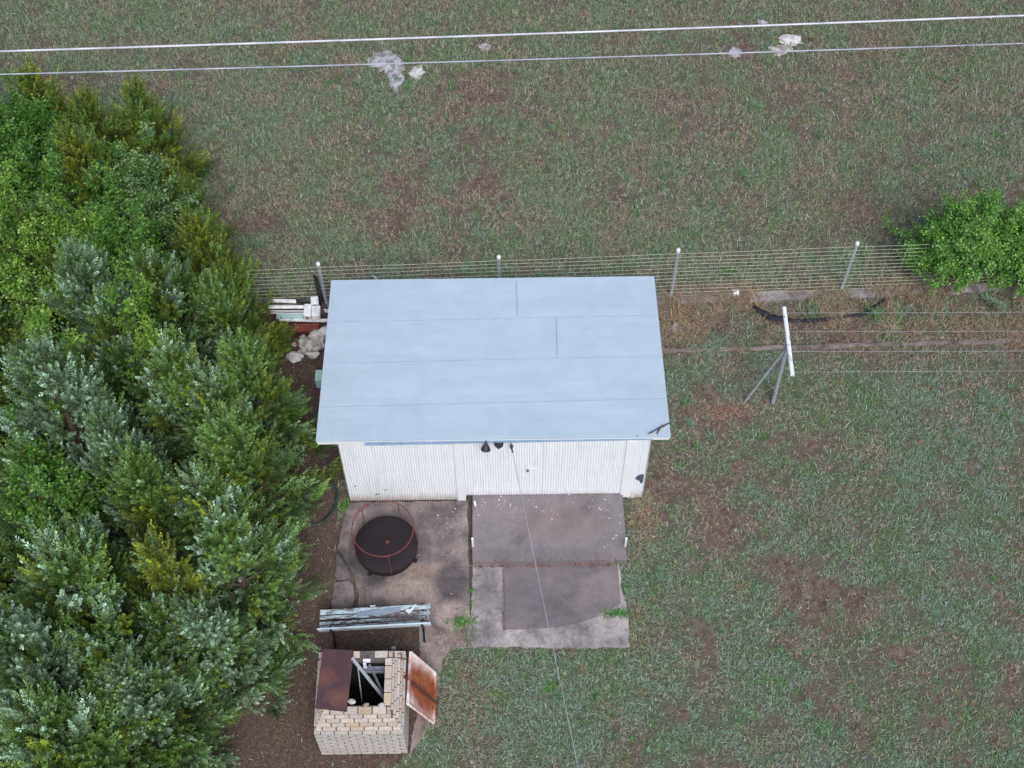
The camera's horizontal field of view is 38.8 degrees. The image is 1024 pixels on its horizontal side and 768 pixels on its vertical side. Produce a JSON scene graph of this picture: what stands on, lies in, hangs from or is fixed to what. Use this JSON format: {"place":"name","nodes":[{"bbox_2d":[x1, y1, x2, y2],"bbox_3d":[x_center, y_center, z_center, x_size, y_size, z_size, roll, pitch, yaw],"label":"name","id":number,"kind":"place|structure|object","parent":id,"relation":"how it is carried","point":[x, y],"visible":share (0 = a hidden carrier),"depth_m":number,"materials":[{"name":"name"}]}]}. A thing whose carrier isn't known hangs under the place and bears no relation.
{"place":"outdoors","nodes":[
{"label":"outdoors","id":0,"kind":"place"},
{"bbox_2d":[410,626,471,753],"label":"path","id":1,"kind":"structure","parent":0,"point":[430,651],"depth_m":23.03,"materials":[{"name":"concrete"}]},
{"bbox_2d":[406,651,436,723],"bbox_3d":[-1.376,4.634,22.181,0.393,0.943,0.839,-1,59,0],"label":"rusty metal sheet","id":2,"kind":"object","parent":1,"relation":"on","point":[421,674],"visible":1,"depth_m":22.19,"materials":[{"name":"metal"}]},
{"bbox_2d":[0,0,1023,767],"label":"ground","id":3,"kind":"structure","parent":0,"point":[792,580],"depth_m":25.69,"materials":[{"name":"soil"}]},
{"bbox_2d":[0,184,32,315],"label":"cedar tree","id":4,"kind":"object","parent":3,"relation":"on","point":[2,260],"visible":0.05,"depth_m":25.95,"materials":[{"name":"green plant"}]},
{"bbox_2d":[0,447,35,608],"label":"cedar tree","id":5,"kind":"object","parent":3,"relation":"on","point":[3,482],"visible":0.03,"depth_m":22.33,"materials":[{"name":"green plant"}]},
{"bbox_2d":[0,365,39,539],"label":"cedar tree","id":6,"kind":"object","parent":3,"relation":"on","point":[4,399],"visible":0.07,"depth_m":23.55,"materials":[{"name":"green plant"}]},
{"bbox_2d":[0,288,63,408],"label":"cedar tree","id":7,"kind":"object","parent":3,"relation":"on","point":[7,323],"visible":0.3,"depth_m":24.58,"materials":[{"name":"green plant"}]},
{"bbox_2d":[0,532,72,690],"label":"cedar tree","id":8,"kind":"object","parent":3,"relation":"on","point":[4,579],"visible":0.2,"depth_m":21.79,"materials":[{"name":"green plant"}]},
{"bbox_2d":[0,151,77,345],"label":"broadleaf tree","id":9,"kind":"object","parent":3,"relation":"on","point":[24,270],"visible":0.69,"depth_m":23.04,"materials":[{"name":"green plant"}]},
{"bbox_2d":[0,183,116,375],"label":"cedar tree","id":10,"kind":"object","parent":3,"relation":"on","point":[32,207],"visible":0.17,"depth_m":23.31,"materials":[{"name":"green plant"}]},
{"bbox_2d":[0,67,119,208],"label":"broadleaf shrub","id":11,"kind":"object","parent":3,"relation":"on","point":[15,142],"visible":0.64,"depth_m":25.45,"materials":[{"name":"green plant"}]},
{"bbox_2d":[0,52,119,200],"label":"cedar tree","id":12,"kind":"object","parent":3,"relation":"on","point":[40,86],"visible":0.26,"depth_m":25.98,"materials":[{"name":"green plant"}]},
{"bbox_2d":[1,401,134,570],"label":"broadleaf tree","id":13,"kind":"object","parent":3,"relation":"on","point":[47,490],"visible":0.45,"depth_m":20.51,"materials":[{"name":"green plant"}]},
{"bbox_2d":[22,298,116,439],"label":"broadleaf tree","id":14,"kind":"object","parent":3,"relation":"on","point":[37,325],"visible":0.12,"depth_m":20.52,"materials":[{"name":"green plant"}]},
{"bbox_2d":[0,415,143,645],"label":"cedar tree","id":15,"kind":"object","parent":3,"relation":"on","point":[19,547],"visible":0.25,"depth_m":21.01,"materials":[{"name":"green plant"}]},
{"bbox_2d":[10,128,139,248],"bbox_3d":[-7.479,-3.269,25.694,2.259,3.345,1.840,-21,61,-12],"label":"broadleaf shrub","id":16,"kind":"object","parent":3,"relation":"on","point":[72,192],"visible":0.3,"depth_m":25.06,"materials":[{"name":"green plant"}]},
{"bbox_2d":[31,158,121,328],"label":"broadleaf tree","id":17,"kind":"object","parent":3,"relation":"on","point":[78,233],"visible":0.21,"depth_m":23.10,"materials":[{"name":"green plant"}]},
{"bbox_2d":[0,599,153,765],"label":"cedar tree","id":18,"kind":"object","parent":3,"relation":"on","point":[16,661],"visible":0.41,"depth_m":18.43,"materials":[{"name":"green plant"}]},
{"bbox_2d":[0,672,176,767],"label":"cedar tree","id":19,"kind":"object","parent":3,"relation":"on","point":[33,730],"visible":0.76,"depth_m":18.39,"materials":[{"name":"green plant"}]},
{"bbox_2d":[35,231,159,442],"bbox_3d":[-6.327,-0.720,23.221,3.144,5.425,2.746,6,59,4],"label":"cedar tree","id":20,"kind":"object","parent":3,"relation":"on","point":[74,275],"visible":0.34,"depth_m":21.78,"materials":[{"name":"green plant"}]},
{"bbox_2d":[34,112,165,253],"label":"cedar tree","id":21,"kind":"object","parent":3,"relation":"on","point":[78,154],"visible":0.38,"depth_m":24.80,"materials":[{"name":"green plant"}]},
{"bbox_2d":[0,326,202,568],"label":"cedar tree","id":22,"kind":"object","parent":3,"relation":"on","point":[41,377],"visible":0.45,"depth_m":20.38,"materials":[{"name":"green plant"}]},
{"bbox_2d":[61,77,143,189],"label":"cedar tree","id":23,"kind":"object","parent":3,"relation":"on","point":[85,105],"visible":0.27,"depth_m":26.15,"materials":[{"name":"green plant"}]},
{"bbox_2d":[0,507,221,709],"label":"cedar tree","id":24,"kind":"object","parent":3,"relation":"on","point":[76,579],"visible":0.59,"depth_m":19.37,"materials":[{"name":"green plant"}]},
{"bbox_2d":[54,694,197,767],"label":"cedar tree","id":25,"kind":"object","parent":3,"relation":"on","point":[91,759],"visible":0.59,"depth_m":19.17,"materials":[{"name":"green plant"}]},
{"bbox_2d":[71,279,196,463],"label":"cedar tree","id":26,"kind":"object","parent":3,"relation":"on","point":[117,347],"visible":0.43,"depth_m":22.02,"materials":[{"name":"green plant"}]},
{"bbox_2d":[84,166,193,324],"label":"broadleaf tree","id":27,"kind":"object","parent":3,"relation":"on","point":[142,235],"visible":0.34,"depth_m":23.25,"materials":[{"name":"green plant"}]},
{"bbox_2d":[82,210,197,428],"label":"broadleaf tree","id":28,"kind":"object","parent":3,"relation":"on","point":[140,338],"visible":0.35,"depth_m":21.56,"materials":[{"name":"green plant"}]},
{"bbox_2d":[46,601,249,767],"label":"cedar tree","id":29,"kind":"object","parent":3,"relation":"on","point":[91,650],"visible":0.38,"depth_m":19.96,"materials":[{"name":"green plant"}]},
{"bbox_2d":[76,391,231,611],"bbox_3d":[-5.544,1.540,21.836,2.597,5.425,2.268,-18,60,-11],"label":"cedar tree","id":30,"kind":"object","parent":3,"relation":"on","point":[104,426],"visible":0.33,"depth_m":20.45,"materials":[{"name":"green plant"}]},
{"bbox_2d":[71,659,236,767],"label":"cedar tree","id":31,"kind":"object","parent":3,"relation":"on","point":[91,686],"visible":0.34,"depth_m":20.28,"materials":[{"name":"green plant"}]},
{"bbox_2d":[104,107,207,263],"bbox_3d":[-6.141,-3.144,25.064,1.711,4.271,1.417,-1,59,0],"label":"broadleaf shrub","id":32,"kind":"object","parent":3,"relation":"on","point":[145,167],"visible":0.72,"depth_m":24.60,"materials":[{"name":"green plant"}]},
{"bbox_2d":[105,66,219,182],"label":"cedar tree","id":33,"kind":"object","parent":3,"relation":"on","point":[136,97],"visible":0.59,"depth_m":26.84,"materials":[{"name":"green plant"}]},
{"bbox_2d":[87,432,254,602],"bbox_3d":[-5.275,1.980,21.905,2.472,4.771,3.003,23,61,14],"label":"cedar tree","id":34,"kind":"object","parent":3,"relation":"on","point":[146,500],"visible":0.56,"depth_m":20.76,"materials":[{"name":"green plant"}]},
{"bbox_2d":[92,642,255,767],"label":"cedar tree","id":35,"kind":"object","parent":3,"relation":"on","point":[127,678],"visible":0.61,"depth_m":20.07,"materials":[{"name":"green plant"}]},
{"bbox_2d":[112,238,261,391],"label":"cedar tree","id":36,"kind":"object","parent":3,"relation":"on","point":[166,300],"visible":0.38,"depth_m":22.96,"materials":[{"name":"green plant"}]},
{"bbox_2d":[128,150,245,279],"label":"cedar tree","id":37,"kind":"object","parent":3,"relation":"on","point":[189,184],"visible":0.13,"depth_m":25.63,"materials":[{"name":"green plant"}]},
{"bbox_2d":[118,519,268,667],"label":"cedar tree","id":38,"kind":"object","parent":3,"relation":"on","point":[162,573],"visible":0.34,"depth_m":19.99,"materials":[{"name":"green plant"}]},
{"bbox_2d":[126,586,276,730],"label":"cedar tree","id":39,"kind":"object","parent":3,"relation":"on","point":[155,611],"visible":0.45,"depth_m":20.49,"materials":[{"name":"green plant"}]},
{"bbox_2d":[122,322,282,492],"bbox_3d":[-5.129,0.306,23.013,2.682,4.511,2.870,-19,60,-11],"label":"cedar tree","id":40,"kind":"object","parent":3,"relation":"on","point":[173,364],"visible":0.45,"depth_m":21.96,"materials":[{"name":"green plant"}]},
{"bbox_2d":[16,245,422,767],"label":"leaf litter","id":41,"kind":"object","parent":3,"relation":"on","point":[327,536],"visible":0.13,"depth_m":23.15,"materials":[{"name":"soil"}]},
{"bbox_2d":[306,467,337,525],"bbox_3d":[-3.110,1.899,24.385,0.624,0.067,1.130,34,64,19],"label":"garden hose","id":42,"kind":"object","parent":41,"relation":"on","point":[332,510],"visible":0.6,"depth_m":24.28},
{"bbox_2d":[145,452,299,657],"bbox_3d":[-4.607,2.256,22.069,2.560,4.048,2.739,18,60,11],"label":"cedar tree","id":43,"kind":"object","parent":3,"relation":"on","point":[201,485],"visible":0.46,"depth_m":21.29,"materials":[{"name":"green plant"}]},
{"bbox_2d":[140,581,305,756],"bbox_3d":[-4.488,3.981,21.295,2.436,3.617,2.789,26,62,15],"label":"cedar tree","id":44,"kind":"object","parent":3,"relation":"on","point":[194,618],"visible":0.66,"depth_m":21.17,"materials":[{"name":"green plant"}]},
{"bbox_2d":[167,201,279,338],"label":"cedar tree","id":45,"kind":"object","parent":3,"relation":"on","point":[197,231],"visible":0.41,"depth_m":24.33,"materials":[{"name":"green plant"}]},
{"bbox_2d":[162,359,300,521],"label":"cedar tree","id":46,"kind":"object","parent":3,"relation":"on","point":[215,388],"visible":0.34,"depth_m":22.25,"materials":[{"name":"green plant"}]},
{"bbox_2d":[179,264,288,387],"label":"cedar tree","id":47,"kind":"object","parent":3,"relation":"on","point":[218,306],"visible":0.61,"depth_m":23.75,"materials":[{"name":"green plant"}]},
{"bbox_2d":[193,251,302,371],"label":"cedar tree","id":48,"kind":"object","parent":3,"relation":"on","point":[225,271],"visible":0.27,"depth_m":24.57,"materials":[{"name":"green plant"}]},
{"bbox_2d":[178,495,334,672],"bbox_3d":[-4.128,2.666,21.754,2.633,4.164,2.817,-17,60,-10],"label":"cedar tree","id":49,"kind":"object","parent":3,"relation":"on","point":[231,542],"visible":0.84,"depth_m":21.58,"materials":[{"name":"green plant"}]},
{"bbox_2d":[178,392,342,585],"bbox_3d":[-4.242,1.475,22.398,3.058,4.413,2.517,3,59,2],"label":"cedar tree","id":50,"kind":"object","parent":3,"relation":"on","point":[231,450],"visible":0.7,"depth_m":21.87,"materials":[{"name":"green plant"}]},
{"bbox_2d":[222,510,310,615],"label":"cedar tree","id":51,"kind":"object","parent":3,"relation":"on","point":[294,577],"visible":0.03,"depth_m":23.03,"materials":[{"name":"green plant"}]},
{"bbox_2d":[198,324,336,501],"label":"cedar tree","id":52,"kind":"object","parent":3,"relation":"on","point":[242,357],"visible":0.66,"depth_m":22.77,"materials":[{"name":"green plant"}]},
{"bbox_2d":[285,351,303,363],"bbox_3d":[-3.831,-0.460,25.784,0.292,0.248,0.280,-39,66,-21],"label":"limestone rock","id":53,"kind":"object","parent":3,"relation":"on","point":[293,357],"visible":1,"depth_m":25.69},
{"bbox_2d":[290,323,320,337],"bbox_3d":[-3.691,-0.956,26.018,0.537,0.258,0.160,1,59,1],"label":"red trough","id":54,"kind":"object","parent":3,"relation":"on","point":[305,328],"visible":0.62,"depth_m":25.93,"materials":[{"name":"metal"}]},
{"bbox_2d":[279,318,327,321],"bbox_3d":[-3.720,-1.143,25.980,0.883,0.030,0.060,2,59,1],"label":"white board","id":55,"kind":"object","parent":54,"relation":"on","point":[305,320],"visible":0.57,"depth_m":25.96,"materials":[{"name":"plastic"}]},
{"bbox_2d":[276,312,302,318],"bbox_3d":[-3.969,-1.218,26.004,0.482,0.020,0.127,-1,59,0],"label":"teal sheet","id":56,"kind":"object","parent":55,"relation":"on","point":[290,316],"visible":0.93,"depth_m":25.98,"materials":[{"name":"plastic"}]},
{"bbox_2d":[311,306,320,319],"bbox_3d":[-3.486,-1.265,25.901,0.150,0.140,0.220,-1,59,0],"label":"white box","id":57,"kind":"object","parent":55,"relation":"on","point":[316,313],"visible":1,"depth_m":25.84,"materials":[{"name":"plastic"}]},
{"bbox_2d":[305,351,319,358],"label":"limestone rock","id":58,"kind":"object","parent":3,"relation":"on","point":[313,355],"visible":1,"depth_m":25.74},
{"bbox_2d":[297,338,324,354],"bbox_3d":[-3.563,-0.674,25.758,0.520,0.299,0.293,-1,59,0],"label":"limestone rock","id":59,"kind":"object","parent":58,"relation":"on","point":[310,345],"visible":0.99,"depth_m":25.68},
{"bbox_2d":[308,329,325,341],"bbox_3d":[-3.431,-0.857,25.833,0.408,0.221,0.276,-1,59,0],"label":"limestone rock","id":60,"kind":"object","parent":59,"relation":"on","point":[316,334],"visible":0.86,"depth_m":25.75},
{"bbox_2d":[330,580,354,620],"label":"patio slab","id":61,"kind":"structure","parent":3,"relation":"on","point":[343,596],"depth_m":23.47,"materials":[{"name":"concrete"}]},
{"bbox_2d":[335,553,350,580],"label":"patio slab","id":62,"kind":"structure","parent":3,"relation":"on","point":[342,573],"depth_m":23.70,"materials":[{"name":"concrete"}]},
{"bbox_2d":[314,651,408,754],"bbox_3d":[-2.253,4.738,21.892,1.323,1.413,1.274,-1,59,0],"label":"brick incinerator","id":63,"kind":"object","parent":3,"relation":"on","point":[359,727],"visible":0.75,"depth_m":21.50,"materials":[{"name":"brick"}]},
{"bbox_2d":[315,649,353,711],"bbox_3d":[-2.595,4.336,21.300,0.465,0.040,0.936,2,59,2],"label":"rusty plate","id":64,"kind":"object","parent":63,"relation":"on","point":[334,680],"visible":1,"depth_m":21.28,"materials":[{"name":"metal"}]},
{"bbox_2d":[351,657,383,699],"bbox_3d":[-2.121,4.390,21.614,0.636,0.676,0.050,37,66,21],"label":"angle iron","id":65,"kind":"object","parent":63,"relation":"attached to","point":[367,677],"visible":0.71,"depth_m":21.59,"materials":[{"name":"metal"}]},
{"bbox_2d":[363,666,384,673],"bbox_3d":[-2.031,4.236,21.563,0.340,0.115,0.070,-1,59,0],"label":"grate rail","id":66,"kind":"object","parent":63,"relation":"attached to","point":[377,669],"visible":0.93,"depth_m":21.53,"materials":[{"name":"metal"}]},
{"bbox_2d":[367,49,405,73],"bbox_3d":[-2.585,-6.550,29.622,0.698,0.106,0.720,-21,61,-12],"label":"limestone rock","id":67,"kind":"object","parent":3,"relation":"on","point":[385,57],"visible":0.91,"depth_m":29.59,"materials":[{"name":"stone"}]},
{"bbox_2d":[388,68,404,92],"bbox_3d":[-2.321,-6.117,29.357,0.326,0.064,0.690,-9,59,-5],"label":"limestone rock","id":68,"kind":"object","parent":3,"relation":"on","point":[396,82],"visible":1,"depth_m":29.34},
{"bbox_2d":[337,500,470,630],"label":"patio slab","id":69,"kind":"structure","parent":3,"relation":"on","point":[435,575],"depth_m":23.75,"materials":[{"name":"concrete"}]},
{"bbox_2d":[317,603,430,647],"bbox_3d":[-2.144,3.682,22.873,1.752,0.808,0.613,-3,59,-1],"label":"park bench","id":70,"kind":"object","parent":69,"relation":"on","point":[332,613],"visible":1,"depth_m":22.84,"materials":[{"name":"grey paint"}]},
{"bbox_2d":[356,607,400,616],"bbox_3d":[-2.100,3.581,22.873,0.700,0.010,0.082,-6,59,-4],"label":"metal strip","id":71,"kind":"object","parent":70,"relation":"on","point":[378,611],"visible":1,"depth_m":22.87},
{"bbox_2d":[351,500,417,576],"bbox_3d":[-2.040,2.517,23.479,1.031,0.918,1.029,-1,59,0],"label":"fire drum","id":72,"kind":"object","parent":69,"relation":"on","point":[385,545],"visible":1,"depth_m":23.55,"materials":[{"name":"metal"}]},
{"bbox_2d":[443,608,481,633],"bbox_3d":[-0.793,3.757,23.174,0.600,0.104,0.460,30,63,17],"label":"weed","id":73,"kind":"object","parent":69,"relation":"on","point":[461,622],"visible":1,"depth_m":23.18,"materials":[{"name":"green plant"}]},
{"bbox_2d":[408,65,424,80],"bbox_3d":[-1.917,-6.322,29.473,0.327,0.099,0.432,22,61,13],"label":"limestone rock","id":74,"kind":"object","parent":3,"relation":"on","point":[415,71],"visible":1,"depth_m":29.43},
{"bbox_2d":[316,276,670,500],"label":"shed","id":75,"kind":"structure","parent":3,"relation":"on","point":[429,387],"depth_m":23.55,"materials":[{"name":"white metal"}]},
{"bbox_2d":[463,442,543,495],"bbox_3d":[-0.135,1.374,23.444,1.268,1.861,0.050,-1,59,0],"label":"door","id":76,"kind":"structure","parent":75,"relation":"in","point":[493,472],"depth_m":23.48,"materials":[{"name":"white metal"}]},
{"bbox_2d":[542,440,626,494],"bbox_3d":[1.154,1.343,23.456,1.302,1.861,0.015,-1,59,0],"label":"door","id":77,"kind":"structure","parent":75,"relation":"in","point":[576,467],"depth_m":23.45,"materials":[{"name":"white metal"}]},
{"bbox_3d":[-0.007,1.003,22.642,0.055,0.110,0.206,-1,59,0],"label":"cable anchor","id":78,"kind":"object","parent":75,"relation":"attached to","visible":0},
{"bbox_2d":[512,453,578,767],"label":"overhead wire","id":79,"kind":"object","parent":78,"relation":"attached to","point":[546,617],"visible":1,"depth_m":19.20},
{"bbox_2d":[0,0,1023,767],"bbox_3d":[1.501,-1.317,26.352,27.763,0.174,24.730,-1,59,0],"label":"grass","id":80,"kind":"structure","parent":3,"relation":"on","point":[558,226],"depth_m":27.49,"materials":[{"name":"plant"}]},
{"bbox_2d":[40,282,1019,324],"bbox_3d":[-0.225,-1.392,26.471,31.221,0.130,0.259,-2,59,-1],"label":"fence strip","id":81,"kind":"object","parent":3,"relation":"on","point":[981,288],"visible":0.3,"depth_m":26.52,"materials":[{"name":"soil"}]},
{"bbox_2d":[255,299,327,320],"bbox_3d":[-3.988,-1.341,26.279,1.300,0.220,0.320,-1,59,0],"label":"timber stack","id":82,"kind":"object","parent":81,"relation":"on","point":[324,315],"visible":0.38,"depth_m":26.17,"materials":[{"name":"grey wood"}]},
{"bbox_2d":[268,305,303,308],"bbox_3d":[-4.031,-1.377,26.031,0.642,0.068,0.073,-1,59,0],"label":"white pipe","id":83,"kind":"object","parent":82,"relation":"on","point":[287,307],"visible":0.94,"depth_m":26.01,"materials":[{"name":"plastic"}]},
{"bbox_2d":[265,298,310,303],"bbox_3d":[-4.007,-1.487,26.098,0.854,0.078,0.085,2,59,1],"label":"white pipe","id":84,"kind":"object","parent":82,"relation":"on","point":[302,301],"visible":0.97,"depth_m":26.07,"materials":[{"name":"plastic"}]},
{"bbox_2d":[0,241,1014,308],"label":"wire fence","id":85,"kind":"object","parent":81,"relation":"on","point":[675,264],"visible":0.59,"depth_m":25.70,"materials":[{"name":"metal"}]},
{"bbox_2d":[467,564,629,648],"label":"apron slab","id":86,"kind":"structure","parent":3,"relation":"on","point":[487,602],"depth_m":23.15,"materials":[{"name":"concrete"}]},
{"bbox_2d":[468,504,615,632],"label":"dead leaves","id":87,"kind":"object","parent":86,"relation":"on","point":[528,565],"visible":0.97,"depth_m":23.70,"materials":[{"name":"brown plant"}]},
{"bbox_2d":[502,562,620,629],"bbox_3d":[0.794,3.404,23.447,1.907,0.010,1.166,-1,59,0],"label":"apron overlay","id":88,"kind":"object","parent":86,"relation":"on","point":[571,594],"visible":0.99,"depth_m":23.45,"materials":[{"name":"concrete"}]},
{"bbox_2d":[601,604,635,619],"bbox_3d":[1.689,3.649,23.235,0.597,0.089,0.290,-1,59,0],"label":"weed","id":89,"kind":"object","parent":86,"relation":"on","point":[611,613],"visible":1,"depth_m":23.25,"materials":[{"name":"green plant"}]},
{"bbox_2d":[472,493,626,564],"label":"entry slab","id":90,"kind":"structure","parent":3,"relation":"on","point":[576,527],"depth_m":23.93,"materials":[{"name":"concrete"}]},
{"bbox_2d":[625,479,671,556],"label":"dry grass","id":91,"kind":"structure","parent":3,"relation":"on","point":[649,522],"depth_m":24.25,"materials":[{"name":"plant"}]},
{"bbox_2d":[666,279,698,329],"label":"dry grass","id":92,"kind":"structure","parent":3,"relation":"on","point":[681,307],"depth_m":26.38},
{"bbox_2d":[687,393,762,437],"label":"dry grass","id":93,"kind":"structure","parent":3,"relation":"on","point":[736,405],"depth_m":25.30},
{"bbox_2d":[716,274,780,311],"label":"dry grass","id":94,"kind":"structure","parent":3,"relation":"on","point":[755,294],"depth_m":26.46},
{"bbox_2d":[768,44,792,55],"bbox_3d":[5.504,-6.860,29.765,0.511,0.071,0.327,-25,62,-14],"label":"limestone rock","id":95,"kind":"object","parent":3,"relation":"on","point":[778,47],"visible":0.91,"depth_m":29.73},
{"bbox_2d":[779,34,802,45],"bbox_3d":[5.721,-7.072,29.896,0.498,0.100,0.341,-1,59,0],"label":"limestone rock","id":96,"kind":"object","parent":3,"relation":"on","point":[788,38],"visible":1,"depth_m":29.85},
{"bbox_2d":[790,288,825,326],"bbox_3d":[5.385,-1.389,26.300,0.724,0.276,0.860,9,59,6],"label":"grass clump","id":97,"kind":"object","parent":3,"relation":"on","point":[810,312],"visible":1,"depth_m":26.32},
{"bbox_2d":[753,298,884,321],"bbox_3d":[5.589,-1.316,26.293,2.420,0.060,0.431,-3,59,-2],"label":"hose","id":98,"kind":"object","parent":3,"relation":"on","point":[769,316],"visible":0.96,"depth_m":26.24,"materials":[{"name":"rubber"}]},
{"bbox_2d":[656,272,1023,358],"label":"straw litter","id":99,"kind":"object","parent":3,"relation":"on","point":[1017,325],"visible":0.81,"depth_m":26.32,"materials":[{"name":"brown plant"}]},
{"bbox_2d":[662,338,1023,353],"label":"kerb","id":100,"kind":"structure","parent":3,"relation":"on","point":[835,346],"depth_m":25.96,"materials":[{"name":"concrete"}]},
{"bbox_2d":[743,306,980,403],"bbox_3d":[10.777,-0.299,24.635,13.501,1.933,1.321,-1,59,0],"label":"clothes line","id":101,"kind":"object","parent":3,"relation":"on","point":[786,351],"visible":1,"depth_m":23.95,"materials":[{"name":"metal"}]},
{"bbox_2d":[861,301,886,326],"bbox_3d":[6.557,-1.261,26.203,0.607,0.256,0.632,-1,59,0],"label":"grass clump","id":102,"kind":"object","parent":3,"relation":"on","point":[876,313],"visible":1,"depth_m":26.27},
{"bbox_2d":[879,182,1023,296],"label":"broadleaf shrub","id":103,"kind":"object","parent":3,"relation":"on","point":[969,233],"visible":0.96,"depth_m":25.35,"materials":[{"name":"green plant"}]},
{"bbox_2d":[980,292,1008,311],"bbox_3d":[8.686,-1.482,26.233,0.278,0.359,0.667,-28,62,-16],"label":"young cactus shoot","id":104,"kind":"object","parent":3,"relation":"on","point":[988,298],"visible":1,"depth_m":26.19,"materials":[{"name":"green plant"}]},
{"bbox_2d":[989,199,1023,297],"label":"broadleaf shrub","id":105,"kind":"object","parent":3,"relation":"on","point":[1019,270],"visible":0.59,"depth_m":25.51,"materials":[{"name":"green plant"}]},
{"bbox_2d":[0,14,1023,51],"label":"power cable","id":106,"kind":"object","parent":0,"point":[510,34],"visible":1,"depth_m":18.16,"materials":[{"name":"metal"}]},
{"bbox_2d":[0,43,1023,74],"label":"power cable","id":107,"kind":"object","parent":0,"point":[509,59],"visible":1,"depth_m":17.93,"materials":[{"name":"metal"}]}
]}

